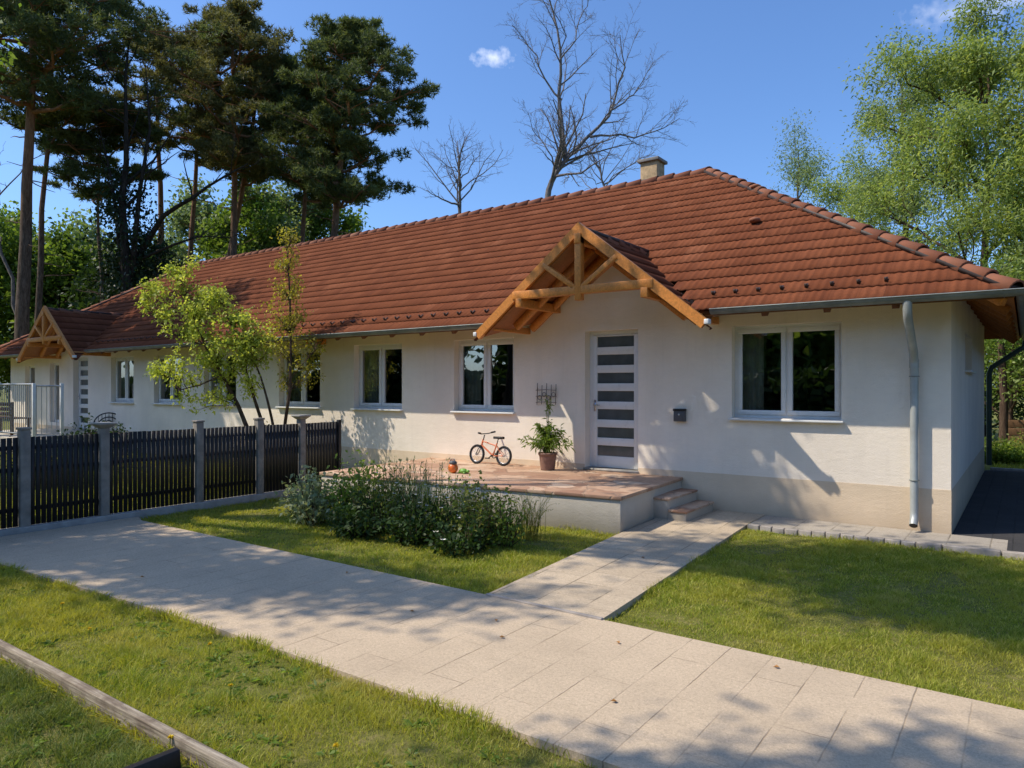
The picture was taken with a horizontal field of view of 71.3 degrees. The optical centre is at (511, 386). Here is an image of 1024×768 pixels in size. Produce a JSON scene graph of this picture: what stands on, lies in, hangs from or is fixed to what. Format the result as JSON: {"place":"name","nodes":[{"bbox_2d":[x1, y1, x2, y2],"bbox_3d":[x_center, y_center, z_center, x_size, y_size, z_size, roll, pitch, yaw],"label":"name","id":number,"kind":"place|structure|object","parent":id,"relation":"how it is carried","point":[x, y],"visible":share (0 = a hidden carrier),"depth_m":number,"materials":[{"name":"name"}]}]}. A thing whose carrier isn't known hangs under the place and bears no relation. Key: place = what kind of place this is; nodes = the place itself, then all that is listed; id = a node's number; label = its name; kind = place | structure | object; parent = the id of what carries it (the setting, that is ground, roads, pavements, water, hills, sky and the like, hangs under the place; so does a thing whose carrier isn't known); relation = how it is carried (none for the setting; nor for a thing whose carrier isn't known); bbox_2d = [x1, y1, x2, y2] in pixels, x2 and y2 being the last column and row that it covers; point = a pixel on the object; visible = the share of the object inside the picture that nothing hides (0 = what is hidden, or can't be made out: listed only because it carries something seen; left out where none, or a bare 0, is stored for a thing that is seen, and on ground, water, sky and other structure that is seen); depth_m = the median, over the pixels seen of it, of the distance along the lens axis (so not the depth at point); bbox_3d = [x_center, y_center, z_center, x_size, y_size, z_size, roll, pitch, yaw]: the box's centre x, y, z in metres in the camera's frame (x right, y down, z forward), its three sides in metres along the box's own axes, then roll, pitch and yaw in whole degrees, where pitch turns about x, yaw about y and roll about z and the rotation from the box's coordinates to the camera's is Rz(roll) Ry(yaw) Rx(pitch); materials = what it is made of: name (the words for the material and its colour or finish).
{"place":"outdoors","nodes":[
{"label":"outdoors","id":0,"kind":"place"},
{"bbox_2d":[0,660,186,767],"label":"grass","id":1,"kind":"structure","parent":0,"point":[65,708],"depth_m":3.63,"materials":[{"name":"green plant"}]},
{"bbox_2d":[0,450,233,528],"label":"grass","id":2,"kind":"structure","parent":0,"point":[88,489],"depth_m":12.04,"materials":[{"name":"green plant"}]},
{"bbox_2d":[140,496,612,593],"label":"grass","id":3,"kind":"structure","parent":0,"point":[509,555],"depth_m":7.85,"materials":[{"name":"green plant"}]},
{"bbox_2d":[0,517,1023,767],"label":"driveway","id":4,"kind":"structure","parent":0,"point":[548,677],"depth_m":4.43,"materials":[{"name":"beige concrete"}]},
{"bbox_2d":[485,593,602,619],"bbox_3d":[0.230,1.776,5.632,1.090,0.114,0.035,0,0,36],"label":"drive edging","id":5,"kind":"object","parent":4,"relation":"on","point":[545,606],"visible":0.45,"depth_m":5.59,"materials":[{"name":"concrete"}]},
{"bbox_2d":[0,389,1023,767],"bbox_3d":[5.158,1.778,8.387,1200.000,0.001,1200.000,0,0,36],"label":"ground","id":6,"kind":"structure","parent":0,"point":[410,743],"depth_m":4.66,"materials":[{"name":"green plant"}]},
{"bbox_2d":[0,3,21,107],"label":"shade tree","id":7,"kind":"object","parent":6,"relation":"on","point":[11,60],"visible":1,"depth_m":21.77,"materials":[{"name":"green plant"}]},
{"bbox_2d":[0,141,49,313],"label":"bare tree","id":8,"kind":"object","parent":6,"relation":"on","point":[12,279],"visible":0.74,"depth_m":30.95,"materials":[{"name":"grey plant"}]},
{"bbox_2d":[0,208,51,390],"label":"broadleaf tree","id":9,"kind":"object","parent":6,"relation":"on","point":[5,228],"visible":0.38,"depth_m":40.18,"materials":[{"name":"green plant"}]},
{"bbox_2d":[0,200,73,411],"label":"broadleaf tree","id":10,"kind":"object","parent":6,"relation":"on","point":[34,232],"visible":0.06,"depth_m":43.30,"materials":[{"name":"green plant"}]},
{"bbox_2d":[0,428,88,454],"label":"terrace","id":11,"kind":"structure","parent":6,"relation":"on","point":[4,435],"depth_m":20.16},
{"bbox_2d":[0,402,30,434],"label":"garden bench","id":12,"kind":"object","parent":11,"relation":"on","point":[9,416],"visible":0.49,"depth_m":19.54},
{"bbox_2d":[0,383,63,436],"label":"terrace railing","id":13,"kind":"object","parent":11,"relation":"on","point":[34,386],"visible":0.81,"depth_m":18.22,"materials":[{"name":"white metal"}]},
{"bbox_2d":[0,429,88,485],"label":"shrub","id":14,"kind":"object","parent":6,"relation":"on","point":[62,457],"visible":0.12,"depth_m":12.76,"materials":[{"name":"green plant"}]},
{"bbox_2d":[0,207,114,363],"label":"broadleaf tree","id":15,"kind":"object","parent":6,"relation":"on","point":[56,244],"visible":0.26,"depth_m":40.82,"materials":[{"name":"green plant"}]},
{"bbox_2d":[0,0,146,322],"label":"pine tree","id":16,"kind":"object","parent":6,"relation":"on","point":[17,119],"visible":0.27,"depth_m":31.60,"materials":[{"name":"green plant"}]},
{"bbox_2d":[49,204,129,308],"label":"broadleaf tree","id":17,"kind":"object","parent":6,"relation":"on","point":[90,231],"visible":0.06,"depth_m":45.49,"materials":[{"name":"green plant"}]},
{"bbox_2d":[20,94,171,302],"bbox_3d":[-19.734,-5.850,34.090,6.206,15.578,6.740,0,0,-32],"label":"pine tree","id":18,"kind":"object","parent":6,"relation":"on","point":[71,168],"visible":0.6,"depth_m":33.02,"materials":[{"name":"green plant"}]},
{"bbox_2d":[59,412,132,458],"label":"shrub","id":19,"kind":"object","parent":6,"relation":"on","point":[85,420],"visible":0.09,"depth_m":15.29,"materials":[{"name":"green plant"}]},
{"bbox_2d":[84,412,117,433],"bbox_3d":[-11.401,1.247,19.993,0.920,1.062,0.446,0,0,0],"label":"arched bench","id":20,"kind":"object","parent":6,"relation":"on","point":[105,417],"visible":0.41,"depth_m":20.19,"materials":[{"name":"black metal"}]},
{"bbox_2d":[57,233,152,309],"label":"broadleaf tree","id":21,"kind":"object","parent":6,"relation":"on","point":[86,299],"visible":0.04,"depth_m":36.84,"materials":[{"name":"green plant"}]},
{"bbox_2d":[0,0,226,338],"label":"pine tree","id":22,"kind":"object","parent":6,"relation":"on","point":[36,27],"visible":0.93,"depth_m":29.74,"materials":[{"name":"green plant"}]},
{"bbox_2d":[0,639,248,767],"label":"timber edging","id":23,"kind":"object","parent":6,"relation":"on","point":[150,727],"visible":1,"depth_m":3.64,"materials":[{"name":"wood"}]},
{"bbox_2d":[71,15,220,277],"bbox_3d":[-19.423,-8.787,38.456,8.015,21.478,8.069,0,0,36],"label":"pine tree","id":24,"kind":"object","parent":6,"relation":"on","point":[153,50],"visible":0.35,"depth_m":37.46,"materials":[{"name":"green plant"}]},
{"bbox_2d":[117,237,194,285],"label":"broadleaf tree","id":25,"kind":"object","parent":6,"relation":"on","point":[177,254],"depth_m":39.59,"materials":[{"name":"green plant"}]},
{"bbox_2d":[60,8,264,309],"bbox_3d":[-15.382,-7.932,30.427,8.422,18.169,4.787,0,0,24],"label":"ivy clad tree","id":26,"kind":"object","parent":6,"relation":"on","point":[126,260],"visible":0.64,"depth_m":30.78,"materials":[{"name":"green plant"}]},
{"bbox_2d":[0,414,340,536],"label":"garden fence","id":27,"kind":"object","parent":6,"relation":"on","point":[268,459],"visible":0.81,"depth_m":9.81,"materials":[{"name":"black wood"}]},
{"bbox_2d":[135,25,230,262],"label":"pine tree","id":28,"kind":"object","parent":6,"relation":"on","point":[191,154],"visible":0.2,"depth_m":40.34,"materials":[{"name":"green plant"}]},
{"bbox_2d":[152,173,240,262],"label":"broadleaf tree","id":29,"kind":"object","parent":6,"relation":"on","point":[182,214],"visible":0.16,"depth_m":45.70,"materials":[{"name":"green plant"}]},
{"bbox_2d":[134,251,283,425],"bbox_3d":[-6.020,-0.444,14.301,3.074,4.565,1.282,0,0,0],"label":"maple tree","id":30,"kind":"object","parent":6,"relation":"on","point":[246,346],"visible":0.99,"depth_m":14.22,"materials":[{"name":"green plant"}]},
{"bbox_2d":[142,0,309,255],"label":"pine tree","id":31,"kind":"object","parent":6,"relation":"on","point":[240,24],"visible":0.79,"depth_m":34.89,"materials":[{"name":"green plant"}]},
{"bbox_2d":[185,179,299,261],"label":"broadleaf tree","id":32,"kind":"object","parent":6,"relation":"on","point":[258,218],"visible":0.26,"depth_m":43.68,"materials":[{"name":"green plant"}]},
{"bbox_2d":[197,51,291,255],"bbox_3d":[-14.665,-8.161,39.355,6.572,20.222,6.984,0,0,36],"label":"pine tree","id":33,"kind":"object","parent":6,"relation":"on","point":[242,183],"visible":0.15,"depth_m":39.02,"materials":[{"name":"green plant"}]},
{"bbox_2d":[0,582,562,767],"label":"lawn weeds","id":34,"kind":"object","parent":6,"relation":"on","point":[273,697],"visible":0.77,"depth_m":4.04,"materials":[{"name":"green plant"}]},
{"bbox_2d":[238,172,324,252],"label":"broadleaf tree","id":35,"kind":"object","parent":6,"relation":"on","point":[296,210],"visible":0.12,"depth_m":45.85,"materials":[{"name":"green plant"}]},
{"bbox_2d":[259,223,326,423],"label":"sapling","id":36,"kind":"object","parent":6,"relation":"on","point":[290,326],"visible":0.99,"depth_m":13.90,"materials":[{"name":"green plant"}]},
{"bbox_2d":[210,49,377,242],"bbox_3d":[-11.019,-7.468,37.106,8.163,18.842,7.466,0,0,-4],"label":"pine tree","id":37,"kind":"object","parent":6,"relation":"on","point":[304,199],"visible":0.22,"depth_m":35.66,"materials":[{"name":"green plant"}]},
{"bbox_2d":[278,469,329,512],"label":"garden shrub","id":38,"kind":"object","parent":6,"relation":"on","point":[287,490],"visible":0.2,"depth_m":9.96,"materials":[{"name":"green plant"}]},
{"bbox_2d":[274,465,349,526],"bbox_3d":[-2.534,1.427,9.242,0.965,0.845,0.942,0,0,36],"label":"garden shrub","id":39,"kind":"object","parent":6,"relation":"on","point":[312,512],"visible":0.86,"depth_m":9.12,"materials":[{"name":"green plant"}]},
{"bbox_2d":[288,202,374,242],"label":"broadleaf tree","id":40,"kind":"object","parent":6,"relation":"on","point":[352,223],"visible":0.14,"depth_m":47.27,"materials":[{"name":"green plant"}]},
{"bbox_2d":[333,742,338,765],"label":"dandelion","id":41,"kind":"object","parent":6,"relation":"on","point":[336,744],"visible":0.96,"depth_m":3.33,"materials":[{"name":"yellow plant"}]},
{"bbox_2d":[258,11,439,236],"bbox_3d":[-7.605,-7.861,33.628,8.734,19.640,8.587,0,0,36],"label":"pine tree","id":42,"kind":"object","parent":6,"relation":"on","point":[352,44],"visible":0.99,"depth_m":32.60,"materials":[{"name":"green plant"}]},
{"bbox_2d":[320,449,389,527],"bbox_3d":[-2.021,1.334,9.178,1.010,1.054,1.064,0,0,36],"label":"garden shrub","id":43,"kind":"object","parent":6,"relation":"on","point":[339,488],"visible":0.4,"depth_m":9.06,"materials":[{"name":"green plant"}]},
{"bbox_2d":[318,487,403,541],"bbox_3d":[-1.706,1.550,8.478,1.016,0.688,1.000,0,0,36],"label":"garden shrub","id":44,"kind":"object","parent":6,"relation":"on","point":[359,526],"visible":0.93,"depth_m":8.33,"materials":[{"name":"green plant"}]},
{"bbox_2d":[345,459,423,532],"bbox_3d":[-1.579,1.379,8.846,0.903,0.990,0.999,0,0,36],"label":"flowering shrub","id":45,"kind":"object","parent":6,"relation":"on","point":[385,495],"visible":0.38,"depth_m":8.75,"materials":[{"name":"green plant"}]},
{"bbox_2d":[341,455,474,538],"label":"tall grass","id":46,"kind":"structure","parent":6,"relation":"on","point":[399,475],"depth_m":8.53,"materials":[{"name":"green plant"}]},
{"bbox_2d":[373,494,462,547],"bbox_3d":[-1.027,1.566,8.129,1.048,0.681,1.082,0,0,36],"label":"garden shrub","id":47,"kind":"object","parent":6,"relation":"on","point":[411,532],"visible":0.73,"depth_m":8.00,"materials":[{"name":"green plant"}]},
{"bbox_2d":[383,459,455,523],"bbox_3d":[-1.147,1.349,8.688,0.937,0.986,0.934,0,0,36],"label":"flowering shrub","id":48,"kind":"object","parent":6,"relation":"on","point":[419,483],"visible":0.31,"depth_m":8.57,"materials":[{"name":"green plant"}]},
{"bbox_2d":[417,466,492,531],"bbox_3d":[-0.688,1.400,8.307,0.941,0.909,0.810,0,0,4],"label":"flowering shrub","id":49,"kind":"object","parent":6,"relation":"on","point":[448,497],"visible":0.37,"depth_m":8.36,"materials":[{"name":"green plant"}]},
{"bbox_2d":[421,508,500,558],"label":"flowering shrub","id":50,"kind":"object","parent":6,"relation":"on","point":[451,543],"visible":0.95,"depth_m":7.49,"materials":[{"name":"green plant"}]},
{"bbox_2d":[411,120,513,213],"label":"bare tree","id":51,"kind":"object","parent":6,"relation":"on","point":[459,185],"visible":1,"depth_m":41.91,"materials":[{"name":"grey plant"}]},
{"bbox_2d":[436,470,519,546],"bbox_3d":[-0.363,1.422,7.994,0.898,0.952,0.854,0,0,36],"label":"flowering shrub","id":52,"kind":"object","parent":6,"relation":"on","point":[479,511],"visible":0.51,"depth_m":7.93,"materials":[{"name":"green plant"}]},
{"bbox_2d":[464,485,532,549],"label":"flowering shrub","id":53,"kind":"object","parent":6,"relation":"on","point":[506,531],"visible":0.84,"depth_m":7.80,"materials":[{"name":"green plant"}]},
{"bbox_2d":[0,156,1023,533],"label":"house","id":54,"kind":"structure","parent":6,"relation":"on","point":[796,358],"depth_m":11.37,"materials":[{"name":"paint"}]},
{"bbox_2d":[30,365,34,424],"bbox_3d":[-15.840,0.278,23.737,0.780,1.990,0.070,0,0,36],"label":"window","id":55,"kind":"structure","parent":54,"relation":"in","point":[33,366],"depth_m":23.90,"materials":[{"name":"white plastic"}]},
{"bbox_2d":[54,363,58,421],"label":"window","id":56,"kind":"structure","parent":54,"relation":"in","point":[55,364],"depth_m":22.81,"materials":[{"name":"white plastic"}]},
{"bbox_2d":[72,358,87,430],"bbox_3d":[-12.917,0.213,21.542,0.990,2.180,0.270,0,0,36],"label":"door","id":57,"kind":"structure","parent":54,"relation":"in","point":[83,362],"depth_m":21.69,"materials":[{"name":"white plastic"}]},
{"bbox_2d":[108,357,133,403],"bbox_3d":[-10.846,-0.192,20.062,1.340,1.300,0.363,0,0,36],"label":"window","id":58,"kind":"structure","parent":54,"relation":"in","point":[124,399],"depth_m":20.29,"materials":[{"name":"white plastic"}]},
{"bbox_2d":[151,355,181,404],"bbox_3d":[-8.929,-0.192,18.626,1.410,1.300,0.275,0,0,36],"label":"window","id":59,"kind":"structure","parent":54,"relation":"in","point":[161,401],"depth_m":18.74,"materials":[{"name":"white plastic"}]},
{"bbox_2d":[200,352,235,405],"bbox_3d":[-6.977,-0.192,17.272,1.420,1.300,0.363,0,0,36],"label":"window","id":60,"kind":"structure","parent":54,"relation":"in","point":[230,353],"depth_m":17.62,"materials":[{"name":"white plastic"}]},
{"bbox_2d":[275,348,320,408],"bbox_3d":[-4.544,-0.192,15.517,1.460,1.300,0.363,0,0,36],"label":"window","id":61,"kind":"structure","parent":54,"relation":"in","point":[298,398],"depth_m":15.76,"materials":[{"name":"white plastic"}]},
{"bbox_2d":[350,343,402,410],"bbox_3d":[-2.582,-0.192,14.101,1.400,1.300,0.363,0,0,36],"label":"window","id":62,"kind":"structure","parent":54,"relation":"in","point":[375,355],"depth_m":14.39,"materials":[{"name":"white plastic"}]},
{"bbox_2d":[450,338,514,413],"bbox_3d":[-0.445,-0.192,12.560,1.390,1.300,0.363,0,0,36],"label":"window","id":63,"kind":"structure","parent":54,"relation":"in","point":[472,348],"depth_m":12.83,"materials":[{"name":"white plastic"}]},
{"bbox_2d":[536,383,556,404],"bbox_3d":[0.563,0.120,11.674,0.401,0.374,0.045,0,0,36],"label":"wall trellis","id":64,"kind":"object","parent":54,"relation":"attached to","point":[541,395],"depth_m":11.66,"materials":[{"name":"metal"}]},
{"bbox_2d":[583,330,638,473],"bbox_3d":[1.580,0.213,11.085,0.940,2.180,0.270,0,0,36],"label":"door","id":65,"kind":"structure","parent":54,"relation":"in","point":[613,354],"depth_m":11.14,"materials":[{"name":"white plastic"}]},
{"bbox_2d":[673,409,685,421],"bbox_3d":[2.422,0.406,10.311,0.180,0.185,0.079,0,0,36],"label":"letter box","id":66,"kind":"object","parent":54,"relation":"attached to","point":[679,415],"visible":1,"depth_m":10.27,"materials":[{"name":"grey metal"}]},
{"bbox_2d":[728,322,843,422],"bbox_3d":[3.684,-0.192,9.582,1.470,1.300,0.363,0,0,36],"label":"window","id":67,"kind":"structure","parent":54,"relation":"in","point":[749,340],"depth_m":9.70,"materials":[{"name":"white plastic"}]},
{"bbox_2d":[965,370,976,373],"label":"window","id":68,"kind":"structure","parent":54,"relation":"in","point":[968,371],"depth_m":10.69,"materials":[{"name":"white plastic"}]},
{"bbox_2d":[0,501,1023,767],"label":"grass tufts","id":69,"kind":"object","parent":6,"relation":"on","point":[256,645],"visible":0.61,"depth_m":4.49,"materials":[{"name":"green plant"}]},
{"bbox_2d":[319,458,713,534],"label":"terrace","id":70,"kind":"structure","parent":6,"relation":"on","point":[604,502],"depth_m":9.42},
{"bbox_2d":[448,459,457,472],"bbox_3d":[-0.892,1.192,10.803,0.156,0.221,0.156,0,0,36],"label":"toy ball","id":71,"kind":"object","parent":70,"relation":"on","point":[453,463],"visible":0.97,"depth_m":10.75,"materials":[{"name":"orange plastic"}]},
{"bbox_2d":[459,468,469,473],"bbox_3d":[-0.713,1.268,10.748,0.205,0.084,0.116,0,0,36],"label":"toy turtle","id":72,"kind":"object","parent":70,"relation":"on","point":[463,471],"visible":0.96,"depth_m":10.71,"materials":[{"name":"green plastic"}]},
{"bbox_2d":[469,431,511,465],"bbox_3d":[-0.374,1.027,11.955,0.415,0.554,0.835,0,0,-28],"label":"childs bicycle","id":73,"kind":"object","parent":70,"relation":"on","point":[482,447],"visible":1,"depth_m":11.93,"materials":[{"name":"metal"}]},
{"bbox_2d":[517,395,575,470],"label":"potted plant","id":74,"kind":"object","parent":70,"relation":"on","point":[545,443],"visible":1,"depth_m":11.14,"materials":[{"name":"green plant"}]},
{"bbox_2d":[505,489,559,541],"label":"tall grass","id":75,"kind":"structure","parent":6,"relation":"on","point":[530,520],"depth_m":8.30,"materials":[{"name":"green plant"}]},
{"bbox_2d":[496,0,697,197],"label":"bare tree","id":76,"kind":"object","parent":6,"relation":"on","point":[559,164],"visible":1,"depth_m":37.89,"materials":[{"name":"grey plant"}]},
{"bbox_2d":[554,107,663,188],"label":"bare tree","id":77,"kind":"object","parent":6,"relation":"on","point":[611,178],"visible":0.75,"depth_m":44.06,"materials":[{"name":"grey plant"}]},
{"bbox_2d":[747,107,859,217],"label":"willow tree","id":78,"kind":"object","parent":6,"relation":"on","point":[798,174],"visible":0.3,"depth_m":35.57,"materials":[{"name":"green plant"}]},
{"bbox_2d":[799,128,934,244],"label":"willow tree","id":79,"kind":"object","parent":6,"relation":"on","point":[836,191],"visible":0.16,"depth_m":30.98,"materials":[{"name":"green plant"}]},
{"bbox_2d":[749,515,1007,554],"bbox_3d":[4.282,1.789,8.523,2.680,0.120,0.794,0,0,36],"label":"paving strip","id":80,"kind":"object","parent":6,"relation":"on","point":[885,533],"visible":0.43,"depth_m":8.48,"materials":[{"name":"beige concrete"}]},
{"bbox_2d":[747,524,1023,559],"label":"stone edging","id":81,"kind":"object","parent":6,"relation":"on","point":[973,550],"visible":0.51,"depth_m":8.00,"materials":[{"name":"stone"}]},
{"bbox_2d":[837,11,979,256],"bbox_3d":[14.858,-6.111,26.915,5.780,15.911,5.542,0,0,3],"label":"willow tree","id":82,"kind":"object","parent":6,"relation":"on","point":[908,118],"visible":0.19,"depth_m":26.69,"materials":[{"name":"green plant"}]},
{"bbox_2d":[837,0,1023,402],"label":"willow tree","id":83,"kind":"object","parent":6,"relation":"on","point":[966,71],"visible":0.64,"depth_m":22.39,"materials":[{"name":"green plant"}]},
{"bbox_2d":[927,3,1023,361],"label":"willow tree","id":84,"kind":"object","parent":6,"relation":"on","point":[1015,129],"visible":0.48,"depth_m":20.98,"materials":[{"name":"green plant"}]},
{"bbox_2d":[951,244,1023,435],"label":"broadleaf tree","id":85,"kind":"object","parent":6,"relation":"on","point":[1010,397],"visible":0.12,"depth_m":18.01,"materials":[{"name":"green plant"}]},
{"bbox_2d":[953,470,1023,551],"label":"side yard","id":86,"kind":"structure","parent":6,"relation":"on","point":[994,508],"depth_m":10.02,"materials":[{"name":"grey asphalt"}]},
{"bbox_2d":[970,224,1023,402],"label":"broadleaf tree","id":87,"kind":"object","parent":6,"relation":"on","point":[1010,269],"visible":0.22,"depth_m":17.12,"materials":[{"name":"green plant"}]},
{"bbox_2d":[984,435,1010,464],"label":"shrub","id":88,"kind":"object","parent":6,"relation":"on","point":[997,452],"visible":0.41,"depth_m":16.35,"materials":[{"name":"green plant"}]},
{"bbox_2d":[972,253,1023,436],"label":"broadleaf tree","id":89,"kind":"object","parent":6,"relation":"on","point":[1018,412],"visible":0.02,"depth_m":22.68,"materials":[{"name":"green plant"}]},
{"bbox_2d":[982,254,1022,446],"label":"slim trunk tree","id":90,"kind":"object","parent":6,"relation":"on","point":[1003,419],"visible":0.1,"depth_m":17.14,"materials":[{"name":"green plant"}]},
{"bbox_2d":[985,434,1023,465],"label":"shrub","id":91,"kind":"object","parent":6,"relation":"on","point":[1015,454],"visible":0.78,"depth_m":16.21,"materials":[{"name":"green plant"}]},
{"bbox_2d":[990,467,1023,471],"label":"edging","id":92,"kind":"object","parent":6,"relation":"on","point":[1007,469],"visible":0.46,"depth_m":14.74,"materials":[{"name":"concrete"}]},
{"bbox_2d":[1008,420,1023,446],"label":"board fence","id":93,"kind":"object","parent":6,"relation":"on","point":[1018,425],"depth_m":17.73,"materials":[{"name":"brown wood"}]},
{"bbox_2d":[1008,430,1023,449],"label":"shrub","id":94,"kind":"object","parent":6,"relation":"on","point":[1022,440],"visible":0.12,"depth_m":16.59,"materials":[{"name":"green plant"}]},
{"bbox_2d":[0,0,1023,387],"label":"sky","id":95,"kind":"structure","parent":0,"point":[741,67],"materials":[{"name":"blue"}]},
{"bbox_2d":[490,510,764,619],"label":"garden path","id":96,"kind":"structure","parent":0,"point":[610,576],"depth_m":6.90,"materials":[{"name":"beige concrete"}]},
{"bbox_2d":[608,527,1023,709],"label":"grass","id":97,"kind":"structure","parent":0,"point":[896,558],"depth_m":5.81,"materials":[{"name":"green plant"}]},
{"bbox_2d":[990,461,1023,468],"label":"grass","id":98,"kind":"structure","parent":0,"point":[1020,466],"depth_m":15.69,"materials":[{"name":"green plant"}]}
]}

